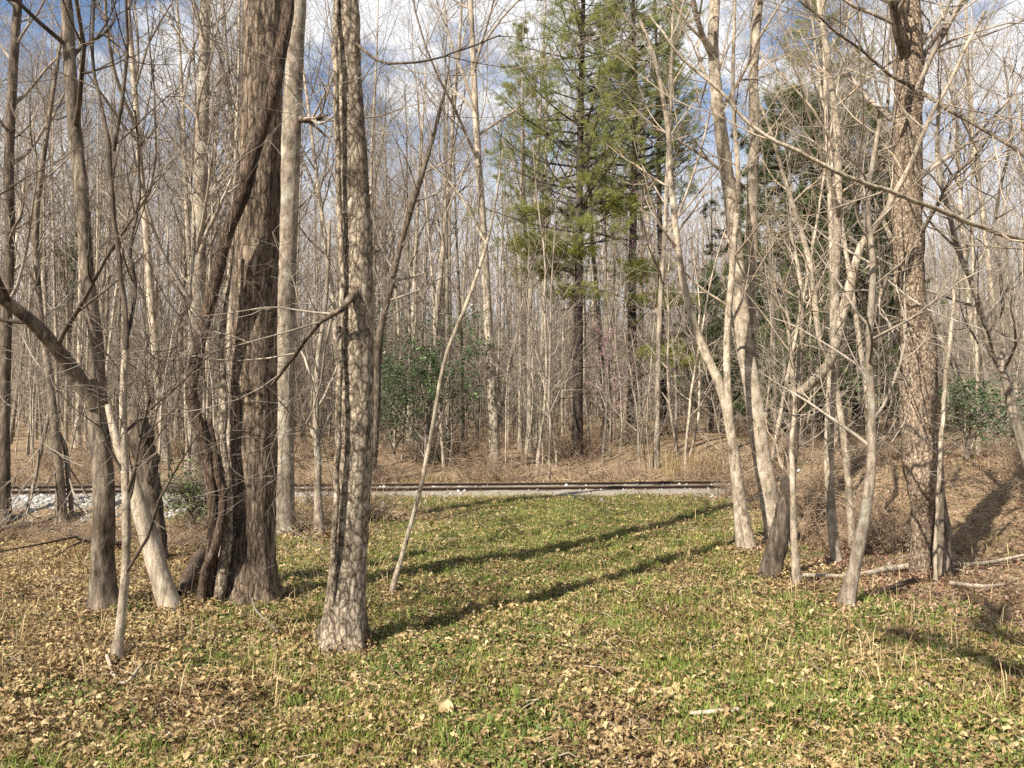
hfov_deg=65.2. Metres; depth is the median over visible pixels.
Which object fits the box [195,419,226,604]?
climbing vine
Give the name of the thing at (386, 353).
sapling
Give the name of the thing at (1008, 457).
dry shrub
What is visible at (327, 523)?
dry shrub
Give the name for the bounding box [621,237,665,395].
bare tree
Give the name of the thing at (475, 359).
sapling
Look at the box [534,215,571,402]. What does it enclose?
bare tree
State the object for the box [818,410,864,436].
dry shrub
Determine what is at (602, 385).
sapling
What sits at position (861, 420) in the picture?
sapling
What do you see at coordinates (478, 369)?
sapling
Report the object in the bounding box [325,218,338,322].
bare tree
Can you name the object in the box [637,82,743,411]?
bare tree
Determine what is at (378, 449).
dry shrub
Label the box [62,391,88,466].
sapling
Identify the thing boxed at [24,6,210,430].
bare tree
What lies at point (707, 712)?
fallen branch
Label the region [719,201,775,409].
bare tree
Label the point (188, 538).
dry shrub
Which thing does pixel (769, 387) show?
sapling
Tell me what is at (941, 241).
bare tree
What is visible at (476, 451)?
dry shrub
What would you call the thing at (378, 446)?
dry shrub
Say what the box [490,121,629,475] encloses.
sapling
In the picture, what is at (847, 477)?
sapling
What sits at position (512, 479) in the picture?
dry shrub
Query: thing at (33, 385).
sapling
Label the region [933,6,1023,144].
bare tree
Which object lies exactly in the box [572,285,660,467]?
sapling
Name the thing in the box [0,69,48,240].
bare tree
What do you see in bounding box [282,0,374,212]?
bare tree
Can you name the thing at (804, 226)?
bare tree
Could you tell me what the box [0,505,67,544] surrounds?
dry shrub
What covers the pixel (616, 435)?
dry shrub
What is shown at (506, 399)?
sapling
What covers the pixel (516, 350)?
sapling
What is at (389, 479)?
dry shrub
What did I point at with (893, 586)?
fallen branch
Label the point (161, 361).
sapling
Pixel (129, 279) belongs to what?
bare tree
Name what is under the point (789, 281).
sapling
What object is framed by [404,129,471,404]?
bare tree
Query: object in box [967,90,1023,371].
bare tree
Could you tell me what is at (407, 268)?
bare tree
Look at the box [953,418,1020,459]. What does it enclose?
dry shrub
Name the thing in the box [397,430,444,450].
dry shrub
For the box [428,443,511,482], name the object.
dry shrub
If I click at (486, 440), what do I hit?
dry shrub
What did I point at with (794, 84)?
pine tree
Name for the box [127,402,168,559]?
tree snag
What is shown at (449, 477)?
dry grass tuft
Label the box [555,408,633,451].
dry shrub
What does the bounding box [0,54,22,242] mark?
bare tree
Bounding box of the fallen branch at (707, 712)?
[690,707,739,714]
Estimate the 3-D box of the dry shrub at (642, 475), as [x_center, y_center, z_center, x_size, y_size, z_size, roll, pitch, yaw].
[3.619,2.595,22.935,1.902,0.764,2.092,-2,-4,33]
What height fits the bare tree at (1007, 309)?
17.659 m
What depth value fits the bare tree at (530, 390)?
31.03 m
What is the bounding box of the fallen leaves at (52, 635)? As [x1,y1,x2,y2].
[0,471,1023,767]
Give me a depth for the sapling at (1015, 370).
34.14 m
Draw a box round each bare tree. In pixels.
[0,0,54,379]
[0,0,200,464]
[0,1,39,198]
[0,1,92,380]
[0,1,108,454]
[0,1,116,420]
[0,3,61,234]
[0,12,101,443]
[0,16,148,456]
[0,18,69,399]
[0,26,32,121]
[0,41,86,439]
[0,43,96,440]
[0,46,42,285]
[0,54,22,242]
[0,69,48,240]
[0,153,77,376]
[0,160,74,405]
[2,54,164,436]
[15,135,62,395]
[19,214,70,323]
[20,1,150,447]
[20,86,93,398]
[21,192,77,415]
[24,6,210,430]
[27,94,152,440]
[29,193,75,301]
[31,0,307,440]
[39,100,113,360]
[45,68,132,421]
[45,175,136,409]
[46,55,150,321]
[48,92,168,348]
[53,127,153,317]
[58,54,182,391]
[61,103,169,352]
[66,9,175,354]
[71,101,163,429]
[75,0,282,406]
[81,73,168,406]
[85,47,157,372]
[91,115,141,350]
[92,124,165,388]
[100,165,153,345]
[102,46,222,425]
[109,0,325,456]
[110,0,241,390]
[110,208,165,394]
[121,43,240,403]
[125,3,237,451]
[125,111,190,392]
[128,51,229,428]
[137,183,182,347]
[138,37,222,437]
[140,132,227,419]
[140,177,206,395]
[141,146,179,362]
[146,133,217,309]
[150,51,232,419]
[150,75,239,354]
[151,0,282,232]
[158,222,206,317]
[159,199,190,305]
[164,1,317,381]
[168,0,333,230]
[173,133,228,283]
[177,1,241,263]
[177,9,328,438]
[181,4,323,245]
[183,1,309,230]
[191,2,328,445]
[218,0,371,410]
[222,4,330,450]
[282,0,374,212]
[282,0,408,423]
[284,0,405,190]
[294,86,335,426]
[297,174,325,261]
[298,161,332,281]
[298,190,337,420]
[298,194,315,304]
[298,238,325,410]
[299,143,336,406]
[299,166,322,253]
[299,200,326,351]
[301,55,398,242]
[304,246,338,318]
[305,0,442,325]
[305,222,334,292]
[306,96,391,237]
[306,124,397,263]
[313,100,412,417]
[321,149,400,346]
[323,113,423,329]
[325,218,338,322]
[332,60,454,418]
[333,75,427,343]
[337,128,413,322]
[361,21,445,450]
[363,87,425,429]
[365,0,468,442]
[366,0,516,459]
[368,9,494,440]
[368,28,535,471]
[377,0,569,470]
[380,172,441,341]
[380,214,421,394]
[381,47,491,435]
[387,204,428,351]
[394,11,518,430]
[398,227,432,332]
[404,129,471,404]
[404,143,453,371]
[406,0,531,457]
[420,0,562,450]
[432,130,494,417]
[434,96,498,392]
[440,187,494,405]
[451,230,471,359]
[455,176,500,352]
[456,245,514,338]
[458,92,563,426]
[463,96,528,404]
[467,235,516,323]
[480,0,585,446]
[489,175,538,387]
[492,0,655,453]
[493,228,536,334]
[494,155,567,367]
[495,213,572,407]
[522,0,626,446]
[526,27,662,425]
[527,149,615,435]
[529,102,612,429]
[531,131,624,412]
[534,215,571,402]
[535,262,570,414]
[549,216,571,396]
[558,221,595,382]
[559,130,613,394]
[561,148,627,398]
[566,101,655,394]
[569,37,713,326]
[572,174,623,343]
[573,124,656,396]
[573,188,625,401]
[594,167,652,401]
[594,172,657,291]
[594,217,628,343]
[595,169,628,377]
[596,161,653,382]
[599,0,807,468]
[599,145,650,396]
[607,78,653,337]
[612,54,700,416]
[617,235,676,371]
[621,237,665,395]
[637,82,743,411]
[644,207,705,375]
[666,205,699,313]
[669,194,721,336]
[673,228,719,339]
[690,0,815,459]
[705,0,961,451]
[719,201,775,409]
[722,0,898,392]
[741,0,889,452]
[742,0,999,442]
[743,148,794,257]
[759,0,932,463]
[766,0,893,396]
[773,0,950,364]
[775,80,857,403]
[778,0,891,408]
[789,19,930,426]
[818,73,932,415]
[819,0,1023,454]
[829,0,1022,350]
[834,55,860,422]
[856,123,936,406]
[866,74,931,411]
[921,0,1023,427]
[922,66,1014,417]
[922,142,957,417]
[923,0,1020,429]
[923,130,965,406]
[924,192,981,412]
[925,194,991,394]
[927,158,995,333]
[930,235,983,386]
[933,0,1023,213]
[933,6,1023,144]
[935,156,1001,384]
[947,3,1023,215]
[952,208,998,342]
[963,99,1023,375]
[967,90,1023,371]
[976,174,1022,354]
[978,188,1023,402]
[980,212,1022,387]
[980,215,1021,331]
[993,85,1023,254]
[995,251,1023,376]
[1000,145,1023,224]
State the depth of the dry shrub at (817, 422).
31.05 m
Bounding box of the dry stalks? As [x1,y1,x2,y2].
[0,450,1023,712]
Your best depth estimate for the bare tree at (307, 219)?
43.42 m
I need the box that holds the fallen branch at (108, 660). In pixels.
[105,654,142,684]
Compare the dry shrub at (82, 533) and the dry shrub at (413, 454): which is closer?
the dry shrub at (82, 533)
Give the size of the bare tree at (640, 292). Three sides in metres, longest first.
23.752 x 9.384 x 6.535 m
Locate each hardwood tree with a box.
[0,0,114,531]
[0,0,119,525]
[0,0,191,615]
[0,0,704,656]
[39,0,300,475]
[214,0,469,535]
[332,9,498,480]
[494,0,1023,324]
[546,0,1023,579]
[585,0,843,548]
[701,0,1023,578]
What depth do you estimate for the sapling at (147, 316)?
39.82 m
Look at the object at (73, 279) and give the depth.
52.16 m
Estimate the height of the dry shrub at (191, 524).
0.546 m
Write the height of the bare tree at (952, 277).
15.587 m
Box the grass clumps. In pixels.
[0,512,1023,767]
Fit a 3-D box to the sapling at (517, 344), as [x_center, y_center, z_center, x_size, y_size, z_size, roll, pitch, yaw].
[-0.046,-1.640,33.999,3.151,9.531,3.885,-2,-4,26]
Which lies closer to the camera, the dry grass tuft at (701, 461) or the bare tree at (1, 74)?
the dry grass tuft at (701, 461)
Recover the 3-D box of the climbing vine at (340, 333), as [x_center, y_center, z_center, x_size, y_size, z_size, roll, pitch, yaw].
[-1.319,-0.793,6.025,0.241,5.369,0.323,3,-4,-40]
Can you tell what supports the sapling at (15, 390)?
on the ground at (716, 446)
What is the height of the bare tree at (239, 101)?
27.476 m
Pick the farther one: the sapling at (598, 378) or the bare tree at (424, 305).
the bare tree at (424, 305)
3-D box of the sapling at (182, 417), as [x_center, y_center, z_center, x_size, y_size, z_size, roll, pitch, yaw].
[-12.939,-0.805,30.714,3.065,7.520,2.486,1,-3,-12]
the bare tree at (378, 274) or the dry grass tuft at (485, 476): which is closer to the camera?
the dry grass tuft at (485, 476)
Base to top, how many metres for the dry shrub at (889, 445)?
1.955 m
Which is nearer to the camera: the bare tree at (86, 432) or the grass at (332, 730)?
the grass at (332, 730)
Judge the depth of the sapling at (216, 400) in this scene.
38.11 m
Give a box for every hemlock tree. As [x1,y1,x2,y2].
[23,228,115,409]
[667,84,898,432]
[673,265,744,428]
[758,96,947,431]
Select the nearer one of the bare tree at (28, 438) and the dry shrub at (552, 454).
the dry shrub at (552, 454)
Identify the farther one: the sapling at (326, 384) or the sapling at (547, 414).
the sapling at (326, 384)
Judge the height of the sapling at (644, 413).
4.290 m
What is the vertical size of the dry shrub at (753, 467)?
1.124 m
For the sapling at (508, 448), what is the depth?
33.93 m
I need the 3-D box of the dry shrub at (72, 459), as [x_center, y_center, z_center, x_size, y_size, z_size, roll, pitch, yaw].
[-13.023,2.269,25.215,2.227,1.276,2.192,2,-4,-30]
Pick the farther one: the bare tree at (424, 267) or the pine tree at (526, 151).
the bare tree at (424, 267)
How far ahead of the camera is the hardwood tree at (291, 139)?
12.10 m
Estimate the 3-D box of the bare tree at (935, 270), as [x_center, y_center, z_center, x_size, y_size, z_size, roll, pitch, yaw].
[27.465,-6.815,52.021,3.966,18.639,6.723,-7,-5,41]
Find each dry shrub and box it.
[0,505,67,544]
[0,507,19,541]
[0,521,19,538]
[8,521,46,535]
[10,449,84,485]
[11,437,133,484]
[11,462,43,485]
[11,464,71,485]
[14,530,58,543]
[18,445,75,465]
[20,410,132,457]
[20,450,89,470]
[26,522,91,542]
[48,451,120,484]
[53,504,120,536]
[55,524,120,542]
[59,513,120,540]
[61,424,113,454]
[63,445,89,461]
[69,443,131,469]
[70,511,136,549]
[71,468,120,484]
[116,511,187,541]
[128,420,218,459]
[133,522,206,549]
[133,525,206,551]
[134,470,331,533]
[155,428,184,458]
[156,431,217,456]
[156,440,184,459]
[166,511,206,534]
[166,514,206,533]
[167,520,206,551]
[170,507,206,549]
[180,501,206,530]
[276,504,331,535]
[287,495,332,534]
[294,428,334,458]
[294,435,333,458]
[294,452,332,471]
[294,456,389,509]
[294,459,332,483]
[294,461,308,482]
[295,490,332,522]
[303,481,408,521]
[304,415,382,456]
[307,465,332,477]
[308,435,411,456]
[310,460,420,520]
[320,430,384,456]
[322,443,396,455]
[323,456,420,481]
[330,434,421,473]
[369,497,400,518]
[369,500,417,521]
[372,448,428,481]
[377,439,419,473]
[393,435,464,464]
[396,429,439,452]
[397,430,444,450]
[398,411,513,457]
[398,461,443,479]
[405,432,501,469]
[410,417,526,473]
[415,426,487,461]
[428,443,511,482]
[430,460,478,475]
[443,438,541,481]
[463,443,488,456]
[466,432,511,448]
[473,424,525,448]
[478,442,564,481]
[487,453,547,481]
[504,418,585,464]
[526,439,613,481]
[534,436,594,457]
[536,416,623,462]
[546,425,602,445]
[551,440,640,481]
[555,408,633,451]
[560,425,602,448]
[560,428,623,456]
[563,436,618,453]
[564,419,618,441]
[584,458,654,481]
[586,397,691,446]
[588,443,653,480]
[589,414,649,446]
[611,461,662,480]
[613,409,688,443]
[650,400,718,439]
[656,435,752,480]
[657,464,709,480]
[662,433,723,462]
[696,448,753,470]
[698,467,756,497]
[708,460,755,491]
[710,409,747,431]
[714,415,748,433]
[716,415,771,437]
[717,464,757,491]
[719,418,821,473]
[722,476,867,553]
[742,444,809,485]
[750,424,821,470]
[767,412,810,432]
[770,441,821,467]
[773,451,864,492]
[781,415,859,433]
[796,476,839,515]
[796,486,860,508]
[796,492,836,517]
[797,495,859,519]
[797,497,876,524]
[798,477,910,557]
[802,418,838,431]
[802,430,864,447]
[803,444,863,463]
[803,463,909,525]
[809,447,897,463]
[811,480,997,552]
[812,502,910,546]
[816,426,887,458]
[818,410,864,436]
[819,429,961,455]
[823,498,933,553]
[834,450,896,473]
[838,508,909,549]
[849,429,897,454]
[850,426,900,459]
[852,427,949,455]
[856,417,899,432]
[862,421,981,455]
[881,415,900,433]
[885,436,974,455]
[898,457,972,481]
[950,424,1003,454]
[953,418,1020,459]
[953,426,1023,476]
[962,440,1007,452]
[963,433,1006,455]
[971,463,1023,504]
[982,447,1022,467]
[983,423,1023,456]
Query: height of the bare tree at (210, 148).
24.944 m
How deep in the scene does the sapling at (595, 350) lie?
51.95 m
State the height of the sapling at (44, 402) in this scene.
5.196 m
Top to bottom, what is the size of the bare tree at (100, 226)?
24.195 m
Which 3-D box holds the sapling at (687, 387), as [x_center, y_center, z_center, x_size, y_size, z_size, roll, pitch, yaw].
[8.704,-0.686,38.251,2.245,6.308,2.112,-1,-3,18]
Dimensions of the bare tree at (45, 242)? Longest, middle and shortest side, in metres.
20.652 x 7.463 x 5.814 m
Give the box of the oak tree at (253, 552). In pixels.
[225,0,284,610]
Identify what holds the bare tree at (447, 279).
on the ground at (716, 446)
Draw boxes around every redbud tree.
[582,321,636,463]
[592,180,712,448]
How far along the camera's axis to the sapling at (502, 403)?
26.02 m
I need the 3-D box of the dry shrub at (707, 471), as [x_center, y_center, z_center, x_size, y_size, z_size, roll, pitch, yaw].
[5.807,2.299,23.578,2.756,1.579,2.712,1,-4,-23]
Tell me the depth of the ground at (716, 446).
10.25 m
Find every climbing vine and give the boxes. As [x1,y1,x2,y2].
[182,0,297,601]
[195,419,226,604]
[214,247,237,606]
[318,0,354,635]
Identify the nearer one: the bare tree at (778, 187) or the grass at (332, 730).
the grass at (332, 730)
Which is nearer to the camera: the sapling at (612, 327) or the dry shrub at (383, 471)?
the dry shrub at (383, 471)
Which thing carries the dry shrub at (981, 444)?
on the ground at (716, 446)
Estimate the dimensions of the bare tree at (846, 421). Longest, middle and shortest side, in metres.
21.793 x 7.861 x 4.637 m
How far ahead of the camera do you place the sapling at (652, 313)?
52.00 m
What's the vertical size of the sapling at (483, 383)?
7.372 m
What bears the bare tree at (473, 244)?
on the ground at (716, 446)
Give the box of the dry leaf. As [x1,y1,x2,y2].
[439,698,452,712]
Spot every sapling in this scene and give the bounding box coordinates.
[0,0,367,659]
[0,163,74,363]
[0,214,87,440]
[0,267,35,390]
[10,336,48,452]
[11,208,74,457]
[11,264,69,461]
[11,317,42,454]
[11,324,29,423]
[11,324,75,466]
[11,336,33,434]
[12,289,54,418]
[13,330,75,459]
[19,241,86,431]
[21,361,69,439]
[23,355,54,443]
[28,263,129,455]
[36,356,76,422]
[46,219,168,414]
[54,373,74,444]
[60,319,131,420]
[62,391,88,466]
[63,343,121,459]
[66,398,111,469]
[75,226,161,451]
[81,259,148,424]
[83,220,185,410]
[103,239,182,404]
[106,234,181,409]
[106,351,151,448]
[108,303,141,391]
[111,255,173,442]
[112,285,184,415]
[114,233,215,477]
[115,227,179,443]
[116,340,157,468]
[130,361,176,445]
[132,271,209,452]
[137,296,208,478]
[150,304,186,412]
[150,336,186,465]
[156,225,227,381]
[172,280,229,436]
[174,245,227,404]
[209,296,226,393]
[210,365,220,431]
[278,206,391,536]
[294,232,330,412]
[294,250,330,411]
[294,269,331,375]
[294,334,333,439]
[304,352,332,429]
[306,325,335,437]
[315,256,338,438]
[373,95,542,595]
[374,281,401,398]
[375,291,404,451]
[378,381,401,448]
[382,258,453,455]
[382,313,406,438]
[383,338,422,441]
[398,392,437,466]
[405,351,466,473]
[410,366,444,452]
[415,261,479,435]
[417,145,578,433]
[417,321,458,441]
[425,297,476,444]
[425,327,476,471]
[450,357,474,429]
[451,283,517,439]
[451,320,486,440]
[462,317,485,441]
[464,317,486,417]
[465,218,570,428]
[466,297,512,431]
[468,214,569,466]
[468,312,523,428]
[470,172,635,481]
[470,310,516,408]
[474,322,535,474]
[480,242,559,414]
[480,371,512,437]
[481,257,548,449]
[484,254,576,470]
[485,287,541,467]
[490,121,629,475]
[499,314,595,473]
[503,274,562,453]
[503,310,540,423]
[513,277,587,449]
[523,387,550,469]
[532,209,645,441]
[535,369,561,448]
[540,299,596,440]
[547,330,572,432]
[551,299,570,420]
[563,265,627,444]
[565,365,599,422]
[569,255,653,428]
[569,263,626,424]
[572,221,670,476]
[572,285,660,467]
[572,328,601,422]
[572,367,599,426]
[581,256,644,457]
[583,245,644,424]
[583,301,598,403]
[583,323,627,445]
[585,273,623,416]
[587,0,756,551]
[587,283,625,423]
[591,314,625,413]
[598,349,653,469]
[609,281,685,475]
[610,357,647,421]
[611,162,708,466]
[613,295,652,431]
[613,325,678,472]
[615,349,672,479]
[638,187,762,474]
[639,236,714,431]
[639,349,654,421]
[640,0,827,552]
[640,202,736,456]
[643,254,692,366]
[652,339,695,427]
[666,296,762,478]
[674,303,735,457]
[677,318,705,430]
[678,245,766,398]
[682,325,732,430]
[684,340,737,430]
[685,319,714,431]
[686,0,962,563]
[700,53,883,552]
[702,232,813,419]
[705,75,1023,607]
[711,178,828,418]
[730,225,826,416]
[732,326,786,418]
[759,229,821,356]
[760,218,862,455]
[765,207,887,457]
[765,302,830,587]
[782,277,858,435]
[813,261,855,430]
[816,215,894,437]
[839,266,877,402]
[840,0,1023,467]
[845,178,926,442]
[851,181,955,432]
[856,313,896,448]
[863,240,986,416]
[875,302,897,432]
[881,330,897,430]
[925,194,1009,422]
[930,257,968,422]
[933,289,954,583]
[935,204,1021,414]
[937,345,952,406]
[938,308,985,411]
[940,301,1008,451]
[942,242,1022,388]
[952,278,1007,430]
[960,307,1020,448]
[962,223,1023,394]
[972,370,1004,448]
[981,310,1023,398]
[985,295,1023,376]
[991,351,1022,452]
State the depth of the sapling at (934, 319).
24.27 m
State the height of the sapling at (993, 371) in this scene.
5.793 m
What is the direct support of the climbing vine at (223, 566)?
attached to the oak tree at (253, 552)
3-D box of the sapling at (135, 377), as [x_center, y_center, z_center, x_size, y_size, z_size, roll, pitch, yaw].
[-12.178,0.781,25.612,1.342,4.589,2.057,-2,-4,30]
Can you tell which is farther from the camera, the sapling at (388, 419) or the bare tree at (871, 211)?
the bare tree at (871, 211)
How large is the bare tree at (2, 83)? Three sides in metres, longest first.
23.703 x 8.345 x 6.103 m
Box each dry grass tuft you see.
[408,468,447,481]
[432,470,461,482]
[444,469,488,481]
[463,471,503,481]
[491,468,523,480]
[650,448,686,474]
[667,447,716,473]
[681,445,717,472]
[700,449,729,473]
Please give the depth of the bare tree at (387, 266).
49.27 m
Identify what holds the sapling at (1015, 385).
on the ground at (716, 446)
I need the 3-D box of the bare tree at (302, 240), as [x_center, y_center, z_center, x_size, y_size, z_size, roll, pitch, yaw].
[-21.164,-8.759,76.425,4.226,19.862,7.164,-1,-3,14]
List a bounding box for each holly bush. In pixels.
[332,293,510,466]
[379,345,430,458]
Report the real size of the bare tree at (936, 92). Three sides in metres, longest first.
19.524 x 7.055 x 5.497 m
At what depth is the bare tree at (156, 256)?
71.69 m
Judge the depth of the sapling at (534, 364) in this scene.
31.41 m
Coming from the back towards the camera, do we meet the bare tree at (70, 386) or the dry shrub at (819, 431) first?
the bare tree at (70, 386)
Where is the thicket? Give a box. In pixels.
[159,441,206,529]
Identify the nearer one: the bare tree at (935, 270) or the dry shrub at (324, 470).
the dry shrub at (324, 470)
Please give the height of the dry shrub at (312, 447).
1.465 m
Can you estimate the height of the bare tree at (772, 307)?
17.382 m
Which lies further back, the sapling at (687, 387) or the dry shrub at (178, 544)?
the sapling at (687, 387)
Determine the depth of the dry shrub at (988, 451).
17.66 m
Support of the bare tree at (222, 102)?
on the ground at (716, 446)
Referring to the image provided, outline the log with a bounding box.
[176,547,205,596]
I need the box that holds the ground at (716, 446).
[0,356,1023,767]
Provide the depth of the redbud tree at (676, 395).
26.86 m
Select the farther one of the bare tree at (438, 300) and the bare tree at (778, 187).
the bare tree at (778, 187)
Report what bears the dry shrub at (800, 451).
on the ground at (716, 446)
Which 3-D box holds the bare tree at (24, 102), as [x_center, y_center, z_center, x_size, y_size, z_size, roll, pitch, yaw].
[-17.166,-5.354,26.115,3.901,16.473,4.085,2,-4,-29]
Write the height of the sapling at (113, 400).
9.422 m
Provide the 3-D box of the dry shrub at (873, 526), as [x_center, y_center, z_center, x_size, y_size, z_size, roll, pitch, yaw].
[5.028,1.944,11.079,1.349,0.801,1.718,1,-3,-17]
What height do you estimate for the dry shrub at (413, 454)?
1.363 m
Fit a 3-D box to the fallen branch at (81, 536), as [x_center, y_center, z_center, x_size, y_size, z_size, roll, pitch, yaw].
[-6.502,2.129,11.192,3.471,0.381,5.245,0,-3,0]
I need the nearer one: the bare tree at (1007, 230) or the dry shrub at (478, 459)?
the dry shrub at (478, 459)
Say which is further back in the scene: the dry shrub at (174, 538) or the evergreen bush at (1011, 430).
the evergreen bush at (1011, 430)
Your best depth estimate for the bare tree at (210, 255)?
27.91 m
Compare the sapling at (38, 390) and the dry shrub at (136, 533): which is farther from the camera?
the sapling at (38, 390)
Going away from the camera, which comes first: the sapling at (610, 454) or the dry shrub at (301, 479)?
the dry shrub at (301, 479)
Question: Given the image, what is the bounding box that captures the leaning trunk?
[105,404,183,615]
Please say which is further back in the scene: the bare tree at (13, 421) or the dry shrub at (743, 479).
the bare tree at (13, 421)
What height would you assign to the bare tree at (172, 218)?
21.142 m
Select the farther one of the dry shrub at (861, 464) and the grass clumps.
the dry shrub at (861, 464)
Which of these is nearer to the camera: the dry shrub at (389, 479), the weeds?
the weeds
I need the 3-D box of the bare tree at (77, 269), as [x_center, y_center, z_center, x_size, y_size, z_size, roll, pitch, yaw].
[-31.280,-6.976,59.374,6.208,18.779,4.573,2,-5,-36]
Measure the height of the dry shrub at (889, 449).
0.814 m
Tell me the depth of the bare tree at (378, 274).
48.19 m
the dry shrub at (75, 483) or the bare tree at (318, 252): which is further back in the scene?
the bare tree at (318, 252)
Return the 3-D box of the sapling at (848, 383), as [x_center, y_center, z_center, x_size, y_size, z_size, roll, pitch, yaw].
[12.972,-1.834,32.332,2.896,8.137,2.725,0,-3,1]
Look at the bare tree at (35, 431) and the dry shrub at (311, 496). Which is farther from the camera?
the bare tree at (35, 431)
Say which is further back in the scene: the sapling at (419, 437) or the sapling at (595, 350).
the sapling at (595, 350)
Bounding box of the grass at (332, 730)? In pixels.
[0,454,1023,767]
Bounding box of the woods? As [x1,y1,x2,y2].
[0,120,1023,440]
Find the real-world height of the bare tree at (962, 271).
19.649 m
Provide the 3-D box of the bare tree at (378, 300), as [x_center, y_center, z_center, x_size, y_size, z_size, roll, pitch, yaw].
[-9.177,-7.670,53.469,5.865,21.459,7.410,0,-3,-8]
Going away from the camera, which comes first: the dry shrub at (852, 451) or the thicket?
the thicket
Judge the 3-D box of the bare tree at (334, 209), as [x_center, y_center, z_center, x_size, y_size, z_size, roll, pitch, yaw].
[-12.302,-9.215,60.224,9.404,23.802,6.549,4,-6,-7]
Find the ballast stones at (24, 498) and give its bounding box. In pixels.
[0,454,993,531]
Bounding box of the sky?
[0,0,1023,336]
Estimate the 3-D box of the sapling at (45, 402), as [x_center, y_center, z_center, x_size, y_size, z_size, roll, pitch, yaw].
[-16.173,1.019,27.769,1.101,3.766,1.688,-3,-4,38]
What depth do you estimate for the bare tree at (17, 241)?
29.17 m
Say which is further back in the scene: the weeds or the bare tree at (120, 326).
the bare tree at (120, 326)
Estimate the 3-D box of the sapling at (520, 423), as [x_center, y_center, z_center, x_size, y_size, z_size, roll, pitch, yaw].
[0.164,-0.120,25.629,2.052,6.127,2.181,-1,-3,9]
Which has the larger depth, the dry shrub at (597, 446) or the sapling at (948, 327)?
the sapling at (948, 327)
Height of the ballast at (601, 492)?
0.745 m
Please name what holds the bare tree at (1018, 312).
on the ground at (716, 446)
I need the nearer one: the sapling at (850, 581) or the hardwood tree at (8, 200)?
the sapling at (850, 581)
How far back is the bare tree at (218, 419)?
40.06 m
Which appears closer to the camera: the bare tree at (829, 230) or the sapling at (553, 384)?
the bare tree at (829, 230)
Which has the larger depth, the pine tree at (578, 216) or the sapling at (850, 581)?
the pine tree at (578, 216)
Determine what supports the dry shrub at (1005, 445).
on the ground at (716, 446)
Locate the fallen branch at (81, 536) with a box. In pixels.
[0,515,173,559]
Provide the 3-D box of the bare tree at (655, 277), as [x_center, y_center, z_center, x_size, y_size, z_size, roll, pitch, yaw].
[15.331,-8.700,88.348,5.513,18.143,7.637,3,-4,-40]
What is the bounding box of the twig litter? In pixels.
[0,454,1023,767]
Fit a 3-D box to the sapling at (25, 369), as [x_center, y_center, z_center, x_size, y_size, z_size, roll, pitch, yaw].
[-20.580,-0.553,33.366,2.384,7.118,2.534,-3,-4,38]
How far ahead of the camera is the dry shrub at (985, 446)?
26.98 m
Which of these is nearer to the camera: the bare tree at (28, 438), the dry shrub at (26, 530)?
the dry shrub at (26, 530)
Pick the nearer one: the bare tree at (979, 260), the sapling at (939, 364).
the bare tree at (979, 260)
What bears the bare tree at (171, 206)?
on the ground at (716, 446)
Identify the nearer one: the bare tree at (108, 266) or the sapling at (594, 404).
the sapling at (594, 404)
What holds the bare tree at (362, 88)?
on the ground at (716, 446)
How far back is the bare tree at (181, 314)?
33.59 m
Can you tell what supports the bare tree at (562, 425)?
on the ground at (716, 446)
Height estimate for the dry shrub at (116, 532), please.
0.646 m
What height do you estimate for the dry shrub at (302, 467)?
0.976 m
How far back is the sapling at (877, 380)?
26.91 m
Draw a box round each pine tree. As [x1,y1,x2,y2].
[463,0,691,459]
[483,18,561,439]
[551,0,734,442]
[616,0,704,432]
[748,0,883,426]
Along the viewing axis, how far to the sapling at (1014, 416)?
10.56 m
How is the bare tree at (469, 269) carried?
on the ground at (716, 446)
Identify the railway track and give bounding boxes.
[11,480,754,495]
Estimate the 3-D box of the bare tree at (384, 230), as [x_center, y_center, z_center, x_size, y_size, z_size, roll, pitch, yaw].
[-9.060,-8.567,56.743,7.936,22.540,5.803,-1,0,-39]
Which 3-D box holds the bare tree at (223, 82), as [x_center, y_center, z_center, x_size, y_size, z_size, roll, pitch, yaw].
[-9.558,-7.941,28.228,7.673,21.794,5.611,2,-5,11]
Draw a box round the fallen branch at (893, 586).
[866,578,916,597]
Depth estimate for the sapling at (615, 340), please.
36.60 m
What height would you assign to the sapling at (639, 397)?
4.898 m
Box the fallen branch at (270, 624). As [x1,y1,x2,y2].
[252,598,278,632]
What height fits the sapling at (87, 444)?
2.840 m
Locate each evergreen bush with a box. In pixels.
[719,281,886,447]
[896,352,1023,458]
[962,391,1023,452]
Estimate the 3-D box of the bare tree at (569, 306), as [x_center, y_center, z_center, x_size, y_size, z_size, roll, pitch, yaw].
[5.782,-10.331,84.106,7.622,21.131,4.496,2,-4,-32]
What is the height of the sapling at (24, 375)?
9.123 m
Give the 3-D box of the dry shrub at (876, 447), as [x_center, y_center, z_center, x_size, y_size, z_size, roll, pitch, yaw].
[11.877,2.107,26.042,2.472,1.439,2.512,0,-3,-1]
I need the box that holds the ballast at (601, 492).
[11,484,726,508]
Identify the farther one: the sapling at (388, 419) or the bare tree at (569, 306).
the bare tree at (569, 306)
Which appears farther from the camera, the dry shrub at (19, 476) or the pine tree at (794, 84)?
the pine tree at (794, 84)
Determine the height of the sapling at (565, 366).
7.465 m
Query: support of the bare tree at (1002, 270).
on the ground at (716, 446)
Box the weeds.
[0,462,1023,767]
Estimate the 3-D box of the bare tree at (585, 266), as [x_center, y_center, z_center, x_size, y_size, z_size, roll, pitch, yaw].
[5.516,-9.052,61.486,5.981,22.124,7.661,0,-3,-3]

